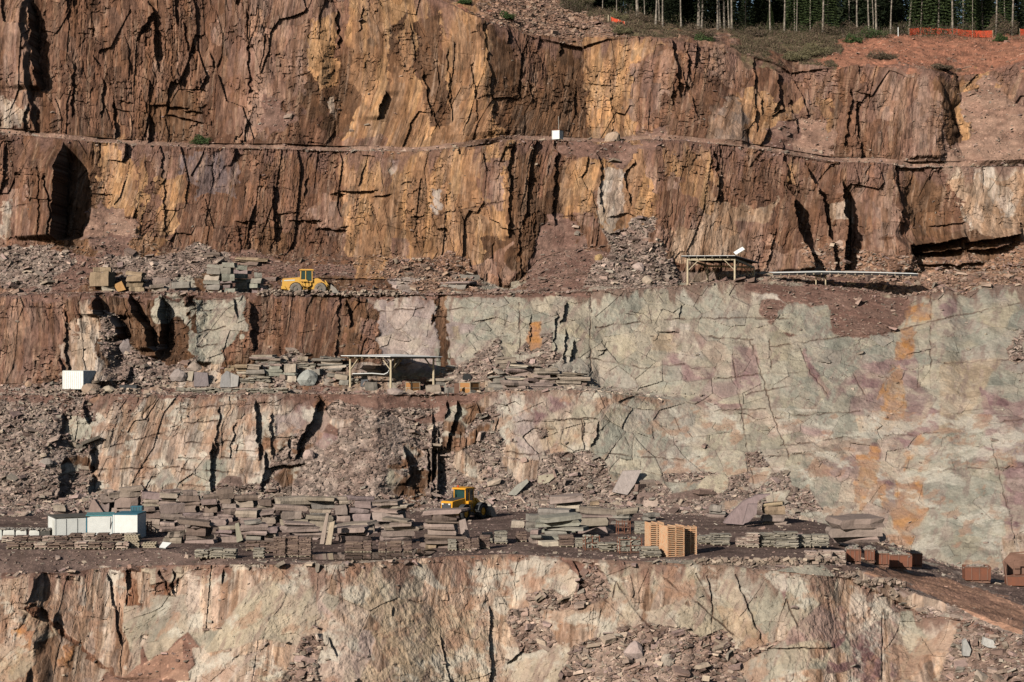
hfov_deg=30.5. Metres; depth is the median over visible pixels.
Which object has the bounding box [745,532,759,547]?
stone pallet
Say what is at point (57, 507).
stone slab
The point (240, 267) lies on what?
stone slab
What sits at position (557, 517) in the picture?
stone slab
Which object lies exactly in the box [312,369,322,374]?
stone slab
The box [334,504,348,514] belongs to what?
stone slab
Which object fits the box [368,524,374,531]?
stone slab
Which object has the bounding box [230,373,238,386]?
leaning slab
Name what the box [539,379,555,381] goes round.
stone slab
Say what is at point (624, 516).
stone slab
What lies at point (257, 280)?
stone slab
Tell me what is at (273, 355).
stone slab
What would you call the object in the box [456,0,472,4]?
bush
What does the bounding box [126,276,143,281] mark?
stone slab
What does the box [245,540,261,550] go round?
stone pallet
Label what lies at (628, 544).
rusty stillage
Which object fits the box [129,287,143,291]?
stone slab
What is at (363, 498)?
stone slab
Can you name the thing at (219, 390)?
stone pallet
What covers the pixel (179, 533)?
stone slab
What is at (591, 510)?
stone slab
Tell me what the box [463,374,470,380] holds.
black drum
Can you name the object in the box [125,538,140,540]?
timber pallet
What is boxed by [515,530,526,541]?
stone pallet
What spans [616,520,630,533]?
rusty stillage
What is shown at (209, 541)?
stone slab
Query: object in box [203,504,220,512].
stone slab
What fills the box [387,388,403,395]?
boulder
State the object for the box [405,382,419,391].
plywood crate
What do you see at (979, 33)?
safety net
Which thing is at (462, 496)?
wheel loader
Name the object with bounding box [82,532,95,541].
stone pallet
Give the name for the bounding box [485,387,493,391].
stone slab
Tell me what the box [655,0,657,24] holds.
pine tree
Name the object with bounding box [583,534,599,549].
rusty stillage
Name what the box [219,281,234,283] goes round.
stone slab
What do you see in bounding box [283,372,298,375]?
stone slab
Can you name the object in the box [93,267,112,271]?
stone slab
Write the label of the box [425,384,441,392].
stone slab
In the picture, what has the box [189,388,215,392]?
stone pallet
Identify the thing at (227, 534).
stone slab
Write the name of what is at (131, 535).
timber pallet
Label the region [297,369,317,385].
boulder
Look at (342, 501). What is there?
stone slab
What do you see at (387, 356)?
open shed
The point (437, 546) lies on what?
stone slab
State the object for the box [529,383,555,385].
stone slab
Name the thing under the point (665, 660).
boulder
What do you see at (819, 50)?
bush
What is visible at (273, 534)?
stone slab
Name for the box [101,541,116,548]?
stone pallet
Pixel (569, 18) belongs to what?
rubble
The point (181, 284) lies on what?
stone slab
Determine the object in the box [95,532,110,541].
stone pallet
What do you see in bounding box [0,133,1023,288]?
rock face
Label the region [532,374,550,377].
stone slab
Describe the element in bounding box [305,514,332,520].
stone slab
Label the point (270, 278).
stone slab
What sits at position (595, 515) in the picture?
stone slab
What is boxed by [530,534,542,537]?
stone slab
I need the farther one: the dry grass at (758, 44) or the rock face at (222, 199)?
the dry grass at (758, 44)
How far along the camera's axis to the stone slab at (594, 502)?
197.20 m
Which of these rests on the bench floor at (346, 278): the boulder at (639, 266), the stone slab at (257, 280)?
the boulder at (639, 266)
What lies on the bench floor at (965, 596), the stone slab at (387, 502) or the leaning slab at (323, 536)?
the leaning slab at (323, 536)
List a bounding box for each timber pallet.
[124,534,140,536]
[125,536,141,538]
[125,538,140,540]
[142,543,157,545]
[143,541,156,543]
[143,545,157,547]
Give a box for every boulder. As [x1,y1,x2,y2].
[25,381,31,387]
[39,458,52,467]
[81,383,101,393]
[102,385,114,393]
[119,339,131,353]
[169,369,187,381]
[187,361,201,371]
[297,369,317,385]
[303,449,314,459]
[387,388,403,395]
[594,254,602,260]
[604,131,619,141]
[623,640,643,658]
[632,262,643,271]
[642,275,653,284]
[661,653,673,665]
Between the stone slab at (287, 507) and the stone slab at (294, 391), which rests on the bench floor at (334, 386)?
the stone slab at (294, 391)
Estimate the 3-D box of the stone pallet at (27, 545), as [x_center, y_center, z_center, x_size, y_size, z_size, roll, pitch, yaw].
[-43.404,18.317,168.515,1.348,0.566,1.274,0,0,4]
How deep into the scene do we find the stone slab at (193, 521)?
172.62 m
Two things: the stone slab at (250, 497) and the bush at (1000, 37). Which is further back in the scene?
the bush at (1000, 37)
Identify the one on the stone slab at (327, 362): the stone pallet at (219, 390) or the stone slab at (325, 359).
the stone slab at (325, 359)
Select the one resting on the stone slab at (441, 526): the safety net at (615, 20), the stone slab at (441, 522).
the stone slab at (441, 522)
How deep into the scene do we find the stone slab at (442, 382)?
229.05 m
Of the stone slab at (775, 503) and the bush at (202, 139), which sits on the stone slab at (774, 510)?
the stone slab at (775, 503)
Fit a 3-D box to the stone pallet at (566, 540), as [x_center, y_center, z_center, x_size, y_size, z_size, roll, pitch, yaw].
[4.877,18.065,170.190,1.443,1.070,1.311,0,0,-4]
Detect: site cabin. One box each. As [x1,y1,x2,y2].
[47,513,89,538]
[86,512,114,534]
[113,511,145,537]
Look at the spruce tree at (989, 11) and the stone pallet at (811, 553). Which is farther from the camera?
the spruce tree at (989, 11)
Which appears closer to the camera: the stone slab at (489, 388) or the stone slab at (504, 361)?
the stone slab at (489, 388)
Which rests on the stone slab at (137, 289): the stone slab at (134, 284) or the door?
the stone slab at (134, 284)
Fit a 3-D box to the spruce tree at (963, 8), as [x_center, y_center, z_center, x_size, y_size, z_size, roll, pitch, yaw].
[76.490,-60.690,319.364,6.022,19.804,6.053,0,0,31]
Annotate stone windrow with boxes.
[39,387,141,394]
[255,288,402,296]
[693,555,845,565]
[844,570,906,587]
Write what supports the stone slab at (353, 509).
on the stone slab at (360, 516)
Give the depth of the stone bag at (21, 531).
175.37 m
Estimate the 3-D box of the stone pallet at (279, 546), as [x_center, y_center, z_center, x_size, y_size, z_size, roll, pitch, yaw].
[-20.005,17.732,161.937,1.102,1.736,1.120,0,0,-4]
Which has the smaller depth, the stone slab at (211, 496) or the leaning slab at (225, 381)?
the stone slab at (211, 496)
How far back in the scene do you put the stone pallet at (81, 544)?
168.08 m
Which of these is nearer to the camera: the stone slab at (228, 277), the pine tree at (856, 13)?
the stone slab at (228, 277)
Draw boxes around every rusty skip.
[845,545,861,563]
[863,545,875,562]
[875,550,888,566]
[889,551,912,569]
[906,549,922,567]
[962,563,990,582]
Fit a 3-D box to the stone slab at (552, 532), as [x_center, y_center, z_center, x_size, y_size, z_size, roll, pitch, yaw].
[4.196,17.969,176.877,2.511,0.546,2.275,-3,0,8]
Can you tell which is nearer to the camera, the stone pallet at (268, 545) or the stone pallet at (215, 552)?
the stone pallet at (215, 552)
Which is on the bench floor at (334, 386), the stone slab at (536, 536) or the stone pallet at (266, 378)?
the stone pallet at (266, 378)
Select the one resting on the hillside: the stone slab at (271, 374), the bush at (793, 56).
the bush at (793, 56)
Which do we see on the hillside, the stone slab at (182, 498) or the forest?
the forest
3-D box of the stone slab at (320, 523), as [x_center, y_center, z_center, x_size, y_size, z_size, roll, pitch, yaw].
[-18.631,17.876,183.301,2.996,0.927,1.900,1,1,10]
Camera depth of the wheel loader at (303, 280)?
243.92 m
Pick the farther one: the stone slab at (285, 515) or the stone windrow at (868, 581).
the stone slab at (285, 515)
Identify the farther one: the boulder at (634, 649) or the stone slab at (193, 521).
the stone slab at (193, 521)
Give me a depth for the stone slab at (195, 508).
193.98 m
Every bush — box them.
[188,134,211,144]
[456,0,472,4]
[499,10,515,19]
[566,0,594,5]
[610,9,628,19]
[612,24,632,33]
[628,9,657,22]
[679,22,716,38]
[694,32,715,41]
[743,26,765,36]
[781,51,812,61]
[798,42,832,55]
[805,21,841,34]
[835,21,867,35]
[842,33,862,42]
[854,26,887,37]
[860,50,899,59]
[929,63,953,70]
[982,13,1019,34]
[992,33,1007,41]
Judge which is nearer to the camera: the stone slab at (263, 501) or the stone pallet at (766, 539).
the stone pallet at (766, 539)
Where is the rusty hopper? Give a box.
[1002,551,1023,585]
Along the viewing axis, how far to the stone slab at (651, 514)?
194.82 m
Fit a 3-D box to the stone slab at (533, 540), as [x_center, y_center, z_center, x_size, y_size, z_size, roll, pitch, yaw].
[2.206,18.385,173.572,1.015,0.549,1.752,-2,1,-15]
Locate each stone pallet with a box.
[1,535,15,542]
[6,541,20,548]
[14,535,29,541]
[19,542,34,548]
[28,535,42,541]
[33,541,47,548]
[41,535,55,541]
[47,541,62,548]
[55,535,69,541]
[60,541,74,548]
[68,533,83,541]
[74,541,88,548]
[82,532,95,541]
[87,542,101,548]
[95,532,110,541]
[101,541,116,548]
[109,533,124,541]
[115,541,130,548]
[122,532,138,539]
[175,387,192,391]
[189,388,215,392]
[195,549,209,557]
[209,547,223,557]
[214,388,232,392]
[222,548,238,558]
[230,388,245,391]
[238,378,254,383]
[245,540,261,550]
[246,388,260,392]
[253,547,265,557]
[255,376,270,382]
[259,388,275,393]
[260,540,273,552]
[273,536,285,556]
[276,388,290,392]
[285,535,298,556]
[298,363,315,369]
[298,536,312,555]
[344,540,363,551]
[348,378,358,383]
[363,540,372,551]
[378,541,385,551]
[386,540,401,551]
[403,540,411,551]
[448,539,456,550]
[457,539,463,549]
[464,538,470,549]
[471,537,478,549]
[479,535,490,548]
[482,532,493,542]
[494,530,507,543]
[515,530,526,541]
[557,534,573,546]
[575,537,582,547]
[597,542,616,551]
[634,521,644,533]
[639,546,661,557]
[697,535,710,543]
[709,533,731,545]
[735,537,745,546]
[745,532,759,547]
[758,532,774,546]
[773,531,798,547]
[797,534,810,546]
[804,550,817,557]
[810,534,828,546]
[818,550,831,558]
[831,550,845,558]
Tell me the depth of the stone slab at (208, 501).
193.32 m
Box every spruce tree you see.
[765,4,775,30]
[782,0,806,31]
[799,0,820,31]
[817,0,840,33]
[906,0,935,35]
[922,0,955,35]
[947,0,978,32]
[968,0,995,33]
[992,0,1019,34]
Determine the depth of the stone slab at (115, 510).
193.75 m
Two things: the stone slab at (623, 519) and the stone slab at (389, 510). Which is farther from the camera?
the stone slab at (623, 519)
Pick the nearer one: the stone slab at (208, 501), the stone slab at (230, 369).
the stone slab at (208, 501)
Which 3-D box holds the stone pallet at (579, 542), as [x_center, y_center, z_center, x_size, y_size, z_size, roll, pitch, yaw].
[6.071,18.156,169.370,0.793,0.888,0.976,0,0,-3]
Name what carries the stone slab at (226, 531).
on the stone slab at (227, 534)
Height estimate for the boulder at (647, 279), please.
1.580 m
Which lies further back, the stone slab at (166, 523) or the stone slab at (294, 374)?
the stone slab at (294, 374)
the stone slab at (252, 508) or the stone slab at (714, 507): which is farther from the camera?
the stone slab at (714, 507)
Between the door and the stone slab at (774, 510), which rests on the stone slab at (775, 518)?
the stone slab at (774, 510)
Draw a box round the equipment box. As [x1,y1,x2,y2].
[552,116,562,139]
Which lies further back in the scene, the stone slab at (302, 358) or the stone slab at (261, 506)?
the stone slab at (302, 358)
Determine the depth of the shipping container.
225.51 m
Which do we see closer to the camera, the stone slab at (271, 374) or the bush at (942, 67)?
the stone slab at (271, 374)
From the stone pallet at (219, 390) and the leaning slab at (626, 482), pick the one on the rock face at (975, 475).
the leaning slab at (626, 482)
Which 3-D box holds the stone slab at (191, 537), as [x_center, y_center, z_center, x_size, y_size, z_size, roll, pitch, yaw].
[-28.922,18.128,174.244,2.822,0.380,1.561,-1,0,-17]
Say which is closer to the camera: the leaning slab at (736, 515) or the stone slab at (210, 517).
the leaning slab at (736, 515)
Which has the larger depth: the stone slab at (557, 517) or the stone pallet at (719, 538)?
the stone slab at (557, 517)
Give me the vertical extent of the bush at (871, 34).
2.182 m
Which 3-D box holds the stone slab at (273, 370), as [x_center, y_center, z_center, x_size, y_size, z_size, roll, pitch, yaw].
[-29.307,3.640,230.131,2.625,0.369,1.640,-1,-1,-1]
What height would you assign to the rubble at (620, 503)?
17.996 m
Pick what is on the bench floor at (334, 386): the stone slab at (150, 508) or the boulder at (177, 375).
the boulder at (177, 375)
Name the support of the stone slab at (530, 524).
on the stone slab
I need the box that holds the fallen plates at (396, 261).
[0,249,1021,391]
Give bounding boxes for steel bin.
[119,385,136,388]
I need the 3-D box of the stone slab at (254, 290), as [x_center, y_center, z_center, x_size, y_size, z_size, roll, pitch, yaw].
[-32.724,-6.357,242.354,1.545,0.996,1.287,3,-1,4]
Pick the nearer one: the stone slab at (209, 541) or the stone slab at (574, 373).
the stone slab at (209, 541)
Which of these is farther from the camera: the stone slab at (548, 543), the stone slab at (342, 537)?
the stone slab at (342, 537)
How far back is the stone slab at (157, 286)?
244.56 m
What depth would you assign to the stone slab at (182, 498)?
193.61 m
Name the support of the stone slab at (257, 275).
on the stone slab at (257, 280)
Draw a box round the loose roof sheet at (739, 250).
[734,247,744,254]
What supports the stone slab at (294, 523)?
on the stone slab at (284, 528)
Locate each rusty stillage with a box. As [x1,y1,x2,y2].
[146,521,151,532]
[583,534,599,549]
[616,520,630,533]
[617,536,641,553]
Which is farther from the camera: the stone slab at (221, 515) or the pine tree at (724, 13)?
the pine tree at (724, 13)
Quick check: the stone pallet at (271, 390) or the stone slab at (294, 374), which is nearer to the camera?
the stone pallet at (271, 390)
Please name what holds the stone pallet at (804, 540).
on the bench floor at (965, 596)
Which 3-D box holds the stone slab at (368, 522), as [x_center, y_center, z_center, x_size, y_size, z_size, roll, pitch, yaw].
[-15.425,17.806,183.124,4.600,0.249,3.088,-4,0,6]
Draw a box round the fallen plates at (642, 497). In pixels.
[0,395,810,519]
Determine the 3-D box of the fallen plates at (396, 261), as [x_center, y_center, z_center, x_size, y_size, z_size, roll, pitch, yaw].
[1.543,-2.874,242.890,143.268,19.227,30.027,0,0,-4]
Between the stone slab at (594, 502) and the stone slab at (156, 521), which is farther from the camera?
the stone slab at (594, 502)
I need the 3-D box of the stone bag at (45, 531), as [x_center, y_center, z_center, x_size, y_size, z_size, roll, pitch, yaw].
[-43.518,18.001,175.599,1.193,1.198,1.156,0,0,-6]
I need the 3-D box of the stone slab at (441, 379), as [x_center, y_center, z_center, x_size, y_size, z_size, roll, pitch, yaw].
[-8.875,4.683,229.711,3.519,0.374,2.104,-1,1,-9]
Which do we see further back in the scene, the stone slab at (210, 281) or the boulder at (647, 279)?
the boulder at (647, 279)
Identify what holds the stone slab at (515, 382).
on the stone slab at (513, 387)
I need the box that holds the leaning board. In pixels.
[454,383,458,392]
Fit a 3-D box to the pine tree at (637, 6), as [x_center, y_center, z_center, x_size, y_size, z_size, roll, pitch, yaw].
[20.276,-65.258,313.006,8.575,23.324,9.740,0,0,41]
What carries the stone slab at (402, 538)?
on the stone slab
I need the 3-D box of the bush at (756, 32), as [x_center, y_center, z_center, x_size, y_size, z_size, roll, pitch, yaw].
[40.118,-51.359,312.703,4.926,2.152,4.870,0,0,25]
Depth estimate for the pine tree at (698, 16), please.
312.60 m
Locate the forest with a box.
[592,0,1023,34]
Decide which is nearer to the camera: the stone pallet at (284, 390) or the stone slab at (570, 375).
the stone pallet at (284, 390)
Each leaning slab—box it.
[88,499,104,511]
[114,281,126,291]
[187,371,193,380]
[194,372,208,385]
[220,371,230,386]
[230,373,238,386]
[235,522,243,541]
[320,512,328,543]
[325,521,334,544]
[360,376,367,385]
[459,519,469,537]
[508,479,528,494]
[538,473,558,483]
[612,470,640,494]
[723,493,769,524]
[742,504,756,523]
[962,638,970,655]
[981,636,995,647]
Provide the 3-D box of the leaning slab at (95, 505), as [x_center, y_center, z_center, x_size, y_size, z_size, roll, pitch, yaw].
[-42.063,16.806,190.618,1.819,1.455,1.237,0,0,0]
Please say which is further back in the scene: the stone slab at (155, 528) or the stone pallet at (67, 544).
the stone slab at (155, 528)
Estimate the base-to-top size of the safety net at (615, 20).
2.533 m
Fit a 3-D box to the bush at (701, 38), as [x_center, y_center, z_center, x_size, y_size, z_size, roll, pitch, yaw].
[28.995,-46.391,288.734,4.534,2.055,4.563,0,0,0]
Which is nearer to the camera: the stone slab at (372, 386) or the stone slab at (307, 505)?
the stone slab at (307, 505)
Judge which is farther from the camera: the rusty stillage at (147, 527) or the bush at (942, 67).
the bush at (942, 67)
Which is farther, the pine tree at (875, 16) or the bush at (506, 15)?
the pine tree at (875, 16)
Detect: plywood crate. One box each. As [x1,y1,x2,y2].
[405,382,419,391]
[460,382,479,392]
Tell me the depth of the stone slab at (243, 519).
182.86 m
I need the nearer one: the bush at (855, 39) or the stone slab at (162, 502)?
the stone slab at (162, 502)
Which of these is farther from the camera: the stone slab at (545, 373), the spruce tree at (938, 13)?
the spruce tree at (938, 13)
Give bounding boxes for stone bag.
[0,527,4,539]
[3,527,15,534]
[15,527,28,534]
[28,527,40,535]
[39,527,51,535]
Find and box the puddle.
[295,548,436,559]
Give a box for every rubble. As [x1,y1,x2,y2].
[0,5,1023,276]
[0,243,1023,296]
[0,277,1023,409]
[0,388,1022,575]
[0,511,1023,636]
[0,555,1023,681]
[457,0,1023,74]
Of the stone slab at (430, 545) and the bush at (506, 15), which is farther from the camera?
the bush at (506, 15)
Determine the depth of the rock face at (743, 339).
236.72 m
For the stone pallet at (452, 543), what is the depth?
166.71 m
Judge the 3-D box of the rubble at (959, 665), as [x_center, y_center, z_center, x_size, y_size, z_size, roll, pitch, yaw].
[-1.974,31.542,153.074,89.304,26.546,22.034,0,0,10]
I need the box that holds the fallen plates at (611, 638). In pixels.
[293,596,1023,681]
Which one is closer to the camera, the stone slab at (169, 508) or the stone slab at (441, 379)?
the stone slab at (169, 508)
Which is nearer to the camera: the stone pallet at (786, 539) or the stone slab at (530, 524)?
the stone pallet at (786, 539)
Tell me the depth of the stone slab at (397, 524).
171.89 m
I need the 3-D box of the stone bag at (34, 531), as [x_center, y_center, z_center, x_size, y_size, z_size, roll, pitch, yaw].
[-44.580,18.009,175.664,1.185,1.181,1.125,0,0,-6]
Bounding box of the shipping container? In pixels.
[62,370,95,388]
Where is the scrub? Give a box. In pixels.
[558,0,1023,41]
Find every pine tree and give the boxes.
[636,0,638,15]
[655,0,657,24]
[662,0,663,26]
[680,0,681,26]
[697,0,703,28]
[701,0,703,27]
[716,0,718,29]
[719,0,722,27]
[723,0,726,28]
[727,0,729,27]
[731,0,733,30]
[767,0,770,32]
[781,0,787,31]
[822,0,825,32]
[848,0,853,30]
[852,0,857,32]
[866,0,869,34]
[875,0,876,33]
[889,0,891,33]
[951,0,953,32]
[995,0,998,34]
[1011,0,1016,34]
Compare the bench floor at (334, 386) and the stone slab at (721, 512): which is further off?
the bench floor at (334, 386)
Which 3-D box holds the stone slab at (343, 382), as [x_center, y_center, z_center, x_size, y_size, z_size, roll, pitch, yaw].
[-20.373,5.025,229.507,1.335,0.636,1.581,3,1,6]
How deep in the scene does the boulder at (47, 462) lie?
212.55 m
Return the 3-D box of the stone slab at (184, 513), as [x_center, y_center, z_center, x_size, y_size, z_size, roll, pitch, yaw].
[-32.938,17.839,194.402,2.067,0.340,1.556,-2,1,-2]
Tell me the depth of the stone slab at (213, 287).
241.19 m
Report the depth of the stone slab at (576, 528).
175.56 m
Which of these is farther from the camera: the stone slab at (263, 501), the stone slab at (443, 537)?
the stone slab at (263, 501)
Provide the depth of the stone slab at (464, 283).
248.91 m
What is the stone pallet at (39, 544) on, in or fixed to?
on the bench floor at (965, 596)
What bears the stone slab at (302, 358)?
on the stone slab
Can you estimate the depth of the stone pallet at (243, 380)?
228.30 m
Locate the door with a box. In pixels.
[52,520,53,534]
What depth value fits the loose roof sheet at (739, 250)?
249.94 m
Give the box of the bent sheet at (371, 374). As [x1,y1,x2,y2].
[352,370,389,376]
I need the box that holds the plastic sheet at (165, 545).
[159,542,171,548]
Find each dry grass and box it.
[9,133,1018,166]
[586,5,865,66]
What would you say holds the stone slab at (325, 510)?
on the stone slab at (311, 513)
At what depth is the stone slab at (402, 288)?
247.12 m
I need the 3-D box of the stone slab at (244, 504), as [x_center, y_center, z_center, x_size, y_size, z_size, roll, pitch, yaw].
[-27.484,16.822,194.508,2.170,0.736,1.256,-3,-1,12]
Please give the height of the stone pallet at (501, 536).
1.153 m
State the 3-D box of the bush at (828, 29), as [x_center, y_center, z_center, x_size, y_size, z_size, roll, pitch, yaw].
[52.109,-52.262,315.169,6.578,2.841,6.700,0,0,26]
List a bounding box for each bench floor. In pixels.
[0,129,1023,167]
[0,244,1023,295]
[0,365,1023,415]
[0,489,1023,639]
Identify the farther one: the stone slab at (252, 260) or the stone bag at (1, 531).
the stone slab at (252, 260)
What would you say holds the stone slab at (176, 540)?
on the bench floor at (965, 596)
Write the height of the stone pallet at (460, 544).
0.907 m
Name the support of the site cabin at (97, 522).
on the bench floor at (965, 596)
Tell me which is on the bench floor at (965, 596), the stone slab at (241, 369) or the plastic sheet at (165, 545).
the plastic sheet at (165, 545)
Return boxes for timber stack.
[645,521,663,546]
[659,524,684,556]
[684,525,696,553]
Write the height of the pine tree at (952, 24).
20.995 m
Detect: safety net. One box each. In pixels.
[611,17,624,24]
[909,27,992,36]
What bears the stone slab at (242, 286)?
on the stone slab
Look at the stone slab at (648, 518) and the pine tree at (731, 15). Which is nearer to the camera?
the stone slab at (648, 518)
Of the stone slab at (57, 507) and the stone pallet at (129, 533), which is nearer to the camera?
the stone pallet at (129, 533)
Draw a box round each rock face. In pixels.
[0,0,1023,162]
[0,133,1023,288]
[0,281,1023,407]
[0,390,1023,571]
[0,554,1023,681]
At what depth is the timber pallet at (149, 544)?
169.02 m
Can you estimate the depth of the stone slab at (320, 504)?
194.24 m
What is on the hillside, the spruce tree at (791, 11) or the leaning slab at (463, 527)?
the spruce tree at (791, 11)
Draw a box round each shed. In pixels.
[341,354,441,387]
[681,255,759,284]
[768,271,917,284]
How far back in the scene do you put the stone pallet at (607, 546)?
166.25 m
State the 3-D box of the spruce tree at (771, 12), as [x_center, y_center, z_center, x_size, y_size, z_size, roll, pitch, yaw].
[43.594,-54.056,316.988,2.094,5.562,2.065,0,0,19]
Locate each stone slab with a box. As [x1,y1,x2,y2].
[53,504,67,511]
[58,509,70,513]
[89,271,114,286]
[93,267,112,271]
[100,494,112,502]
[101,286,114,290]
[101,502,114,511]
[104,489,112,494]
[108,491,140,497]
[111,507,130,512]
[114,496,140,507]
[119,485,144,491]
[125,271,145,276]
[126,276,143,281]
[126,282,142,286]
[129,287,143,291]
[142,491,161,499]
[142,502,159,506]
[143,506,158,511]
[144,499,160,503]
[146,511,159,518]
[146,518,163,524]
[146,524,159,531]
[149,284,163,287]
[151,277,170,284]
[152,288,167,291]
[157,501,180,504]
[158,513,181,519]
[159,492,180,497]
[159,503,184,513]
[159,524,185,531]
[160,521,177,526]
[161,498,175,500]
[162,488,181,492]
[163,536,182,543]
[167,530,184,536]
[171,281,190,287]
[175,288,186,291]
[177,517,211,526]
[178,495,200,501]
[181,501,201,505]
[182,490,197,495]
[183,511,202,515]
[184,505,200,511]
[184,534,215,539]
[184,538,218,543]
[185,512,203,518]
[186,527,211,535]
[190,522,218,527]
[200,498,217,504]
[203,280,221,284]
[203,493,218,499]
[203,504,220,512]
[203,512,216,515]
[204,252,221,255]
[204,274,221,279]
[204,515,217,519]
[206,268,221,274]
[206,284,222,289]
[207,264,222,267]
[210,518,228,525]
[215,529,235,532]
[216,487,234,498]
[217,498,233,503]
[217,513,233,517]
[218,525,234,529]
[219,267,232,273]
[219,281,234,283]
[219,533,235,535]
[221,503,235,507]
[221,536,239,542]
[222,262,237,267]
[222,274,234,280]
[222,283,232,287]
[223,508,235,513]
[224,288,237,291]
[224,367,234,371]
[233,494,258,500]
[234,260,267,261]
[234,270,251,273]
[234,364,246,367]
[234,500,257,507]
[235,257,268,260]
[235,274,247,278]
[235,279,250,282]
[235,282,248,289]
[235,368,247,370]
[235,507,255,510]
[235,509,261,517]
[236,265,246,269]
[238,261,261,265]
[240,517,260,522]
[240,522,267,530]
[241,530,269,534]
[244,519,261,524]
[246,369,265,373]
[246,535,264,540]
[247,366,260,369]
[249,357,273,359]
[250,283,259,287]
[251,278,263,283]
[251,354,276,356]
[252,288,263,292]
[254,272,261,277]
[255,360,268,362]
[257,505,273,507]
[259,497,274,505]
[260,509,275,515]
[261,516,281,523]
[264,277,278,280]
[264,369,281,371]
[265,532,278,536]
[266,372,283,375]
[268,358,283,360]
[268,361,285,363]
[268,526,279,532]
[269,366,283,368]
[272,504,307,510]
[273,495,310,504]
[276,504,309,510]
[279,510,301,519]
[279,524,319,531]
[280,518,310,524]
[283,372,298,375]
[283,520,313,525]
[284,364,297,372]
[285,375,297,382]
[289,389,301,393]
[289,530,326,537]
[298,356,307,360]
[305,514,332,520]
[306,496,336,500]
[309,501,334,508]
[309,508,330,512]
[309,520,336,529]
[310,358,342,361]
[310,512,330,515]
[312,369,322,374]
[317,364,348,365]
[320,365,345,368]
[321,356,346,359]
[321,361,342,363]
[324,368,343,370]
[327,373,337,376]
[334,374,352,379]
[334,496,346,499]
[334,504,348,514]
[334,520,377,527]
[334,525,368,532]
[335,533,370,542]
[336,515,350,521]
[337,500,348,503]
[339,380,348,384]
[343,495,373,500]
[346,530,372,535]
[348,512,372,520]
[349,506,370,512]
[354,500,376,507]
[359,368,378,372]
[361,365,380,368]
[364,382,377,390]
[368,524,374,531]
[372,499,402,505]
[372,506,406,513]
[372,512,405,521]
[375,523,383,527]
[380,503,415,508]
[380,536,411,541]
[381,530,414,536]
[382,516,411,522]
[382,524,423,530]
[389,520,413,526]
[399,286,409,289]
[419,542,463,547]
[421,507,470,515]
[423,522,457,529]
[424,532,465,540]
[424,539,447,543]
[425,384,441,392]
[425,519,458,523]
[425,540,436,547]
[426,378,452,380]
[427,528,457,534]
[431,514,456,520]
[435,381,447,384]
[440,281,476,284]
[440,285,465,289]
[444,387,453,395]
[459,274,479,280]
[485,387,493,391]
[488,384,502,387]
[493,378,506,381]
[494,357,515,358]
[495,359,516,363]
[500,380,528,385]
[502,385,526,388]
[505,376,524,377]
[506,368,531,371]
[508,366,530,367]
[508,378,524,379]
[510,364,530,366]
[511,372,530,375]
[511,520,523,527]
[525,521,536,527]
[526,513,538,521]
[528,537,542,543]
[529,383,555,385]
[530,529,541,533]
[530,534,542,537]
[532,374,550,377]
[533,386,563,388]
[534,368,557,371]
[534,371,558,374]
[535,519,581,526]
[538,508,575,514]
[538,539,558,546]
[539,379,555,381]
[539,512,581,522]
[542,534,558,539]
[544,529,570,535]
[546,525,588,530]
[547,501,583,504]
[549,493,582,503]
[554,374,583,376]
[556,380,580,383]
[556,504,580,511]
[557,376,589,380]
[562,372,586,374]
[576,525,615,533]
[579,506,615,514]
[580,513,612,516]
[580,517,608,525]
[590,500,598,504]
[608,514,633,517]
[611,520,629,523]
[615,518,630,520]
[616,507,638,514]
[642,516,655,519]
[643,512,659,516]
[706,513,726,517]
[709,504,721,511]
[709,511,726,513]
[760,514,784,521]
[762,501,783,506]
[762,505,785,514]
[762,521,787,524]
[825,514,884,528]
[825,526,882,537]
[832,533,885,542]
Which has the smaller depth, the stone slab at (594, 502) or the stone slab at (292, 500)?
the stone slab at (292, 500)
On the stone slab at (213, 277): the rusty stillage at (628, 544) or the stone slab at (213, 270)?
the stone slab at (213, 270)
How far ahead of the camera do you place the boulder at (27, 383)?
229.14 m
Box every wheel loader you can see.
[281,269,338,293]
[441,485,496,520]
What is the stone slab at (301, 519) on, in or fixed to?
on the stone slab
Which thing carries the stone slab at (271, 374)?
on the stone slab
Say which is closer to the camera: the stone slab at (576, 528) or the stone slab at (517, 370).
the stone slab at (576, 528)
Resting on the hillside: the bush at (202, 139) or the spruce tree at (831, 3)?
the spruce tree at (831, 3)
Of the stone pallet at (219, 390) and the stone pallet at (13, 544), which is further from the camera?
the stone pallet at (219, 390)
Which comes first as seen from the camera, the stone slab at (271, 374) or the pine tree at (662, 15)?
the stone slab at (271, 374)
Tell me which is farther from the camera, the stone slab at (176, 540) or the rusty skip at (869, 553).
the stone slab at (176, 540)
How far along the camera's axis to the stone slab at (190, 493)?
193.81 m
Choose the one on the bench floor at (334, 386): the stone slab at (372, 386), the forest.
the stone slab at (372, 386)
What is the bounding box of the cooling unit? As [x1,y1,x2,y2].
[131,505,143,510]
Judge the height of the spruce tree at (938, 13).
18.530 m
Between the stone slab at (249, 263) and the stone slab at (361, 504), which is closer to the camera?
the stone slab at (361, 504)
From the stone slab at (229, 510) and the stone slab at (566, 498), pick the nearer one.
the stone slab at (229, 510)
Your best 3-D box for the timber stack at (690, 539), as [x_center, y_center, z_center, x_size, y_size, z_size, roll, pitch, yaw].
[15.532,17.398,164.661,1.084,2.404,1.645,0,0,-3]
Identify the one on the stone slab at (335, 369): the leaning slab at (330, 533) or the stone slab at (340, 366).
the stone slab at (340, 366)
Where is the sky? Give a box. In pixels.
[623,0,1020,22]
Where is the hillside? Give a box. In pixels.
[442,0,1023,75]
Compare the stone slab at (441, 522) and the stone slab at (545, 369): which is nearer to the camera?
the stone slab at (441, 522)

